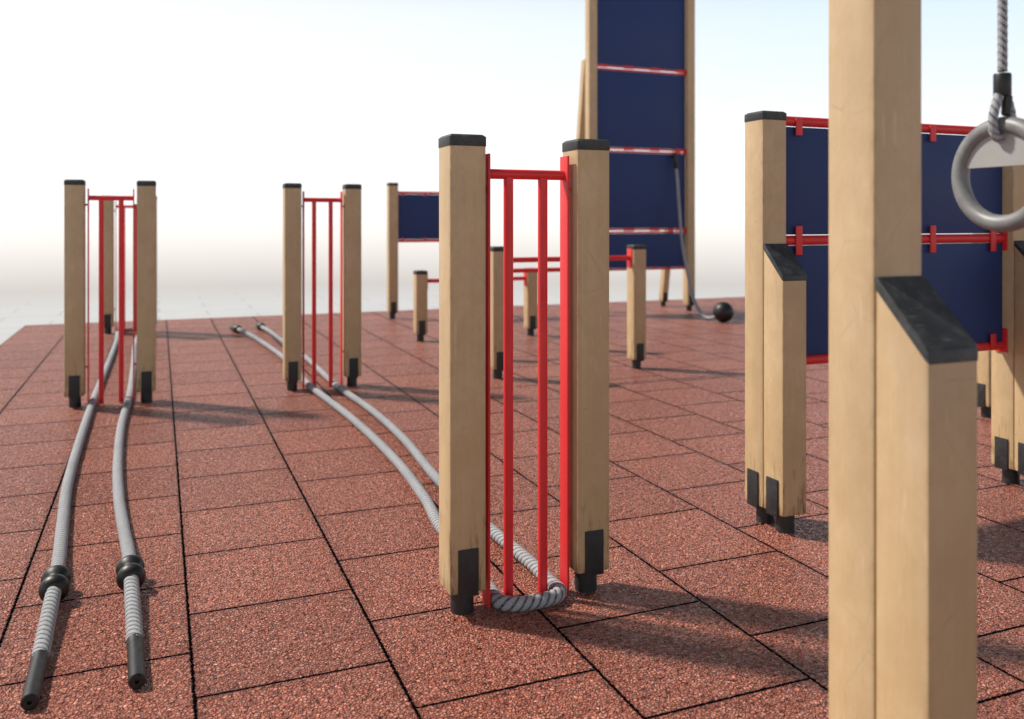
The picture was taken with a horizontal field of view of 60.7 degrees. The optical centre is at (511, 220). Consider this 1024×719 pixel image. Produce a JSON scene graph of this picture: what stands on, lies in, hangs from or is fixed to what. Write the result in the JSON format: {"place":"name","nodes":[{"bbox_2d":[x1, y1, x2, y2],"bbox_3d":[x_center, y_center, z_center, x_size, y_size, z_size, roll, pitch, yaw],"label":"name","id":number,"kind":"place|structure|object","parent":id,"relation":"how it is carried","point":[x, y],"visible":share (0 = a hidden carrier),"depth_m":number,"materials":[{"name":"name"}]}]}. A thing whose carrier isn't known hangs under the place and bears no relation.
{"place":"outdoors","nodes":[
{"label":"outdoors","id":0,"kind":"place"},
{"bbox_2d":[0,221,972,344],"bbox_3d":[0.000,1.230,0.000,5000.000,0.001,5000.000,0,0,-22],"label":"ground","id":1,"kind":"structure","parent":0,"point":[212,269],"depth_m":22.22,"materials":[{"name":"white"}]},
{"bbox_2d":[0,297,1023,718],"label":"rubber floor","id":2,"kind":"structure","parent":0,"point":[286,543],"depth_m":3.20,"materials":[{"name":"red rubber"}]},
{"bbox_2d":[20,327,145,710],"bbox_3d":[-2.627,1.156,5.796,0.342,0.092,7.872,0,0,-23],"label":"training rope","id":3,"kind":"object","parent":2,"relation":"on","point":[54,589],"visible":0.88,"depth_m":2.81,"materials":[{"name":"grey fabric"}]},
{"bbox_2d":[64,179,155,407],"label":"rope gate","id":4,"kind":"structure","parent":2,"relation":"on","point":[75,205],"depth_m":5.67,"materials":[{"name":"red paint"}]},
{"bbox_2d":[102,195,156,333],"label":"rope gate","id":5,"kind":"structure","parent":2,"relation":"on","point":[109,210],"depth_m":9.22,"materials":[{"name":"red paint"}]},
{"bbox_2d":[282,183,361,390],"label":"rope gate","id":6,"kind":"structure","parent":2,"relation":"on","point":[294,199],"depth_m":6.23,"materials":[{"name":"red paint"}]},
{"bbox_2d":[230,323,566,611],"bbox_3d":[-1.411,1.165,6.239,0.395,0.096,7.727,0,0,-24],"label":"training rope","id":7,"kind":"object","parent":2,"relation":"on","point":[556,593],"visible":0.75,"depth_m":4.02,"materials":[{"name":"grey fabric"}]},
{"bbox_2d":[387,183,438,318],"bbox_3d":[-0.945,0.372,10.843,1.219,1.655,0.123,0,0,-22],"label":"panel frame","id":8,"kind":"object","parent":2,"relation":"on","point":[412,215],"visible":0.48,"depth_m":10.68,"materials":[{"name":"plastic"}]},
{"bbox_2d":[413,270,537,341],"bbox_3d":[-0.356,0.850,8.889,1.309,0.700,0.123,0,0,-22],"label":"hurdle","id":9,"kind":"object","parent":2,"relation":"on","point":[421,280],"visible":0.83,"depth_m":8.69,"materials":[{"name":"wood"}]},
{"bbox_2d":[438,134,609,614],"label":"rope gate","id":10,"kind":"structure","parent":2,"relation":"on","point":[466,173],"depth_m":2.74,"materials":[{"name":"wood"}]},
{"bbox_2d":[513,267,559,272],"bbox_3d":[0.047,0.775,7.874,1.324,0.850,0.123,0,0,-22],"label":"hurdle","id":11,"kind":"object","parent":2,"relation":"on","point":[524,270],"visible":0.02,"depth_m":7.91,"materials":[{"name":"metal"}]},
{"bbox_2d":[490,245,645,378],"bbox_3d":[0.452,0.700,6.856,1.324,1.000,0.123,0,0,-22],"label":"hurdle","id":12,"kind":"object","parent":2,"relation":"on","point":[635,257],"visible":0.69,"depth_m":7.01,"materials":[{"name":"wood"}]},
{"bbox_2d":[576,0,694,310],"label":"climbing tower","id":13,"kind":"structure","parent":2,"relation":"on","point":[624,109],"depth_m":11.34,"materials":[{"name":"plastic"}]},
{"bbox_2d":[671,153,733,321],"bbox_3d":[2.302,0.159,10.822,0.240,2.083,1.402,0,0,-18],"label":"ball rope","id":14,"kind":"object","parent":13,"relation":"hanging from","point":[723,311],"visible":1,"depth_m":10.82,"materials":[{"name":"grey fabric"}]},
{"bbox_2d":[744,110,1023,533],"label":"panel wall","id":15,"kind":"structure","parent":2,"relation":"on","point":[976,281],"depth_m":3.56,"materials":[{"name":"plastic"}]},
{"bbox_2d":[829,0,977,718],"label":"ring frame","id":16,"kind":"object","parent":2,"relation":"on","point":[903,353],"visible":1,"depth_m":1.54,"materials":[{"name":"wood"}]},
{"bbox_2d":[951,0,1023,231],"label":"gymnastic ring","id":17,"kind":"object","parent":16,"relation":"hanging from","point":[994,140],"visible":1,"depth_m":1.74,"materials":[{"name":"grey metal"}]},
{"bbox_2d":[973,233,990,417],"bbox_3d":[3.454,0.470,5.553,1.323,1.460,0.119,0,0,-22],"label":"post","id":18,"kind":"object","parent":2,"relation":"on","point":[984,381],"visible":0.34,"depth_m":5.29,"materials":[{"name":"wood"}]},
{"bbox_2d":[0,0,1023,220],"label":"sky","id":19,"kind":"structure","parent":0,"point":[220,104],"materials":[{"name":"white"}]}
]}

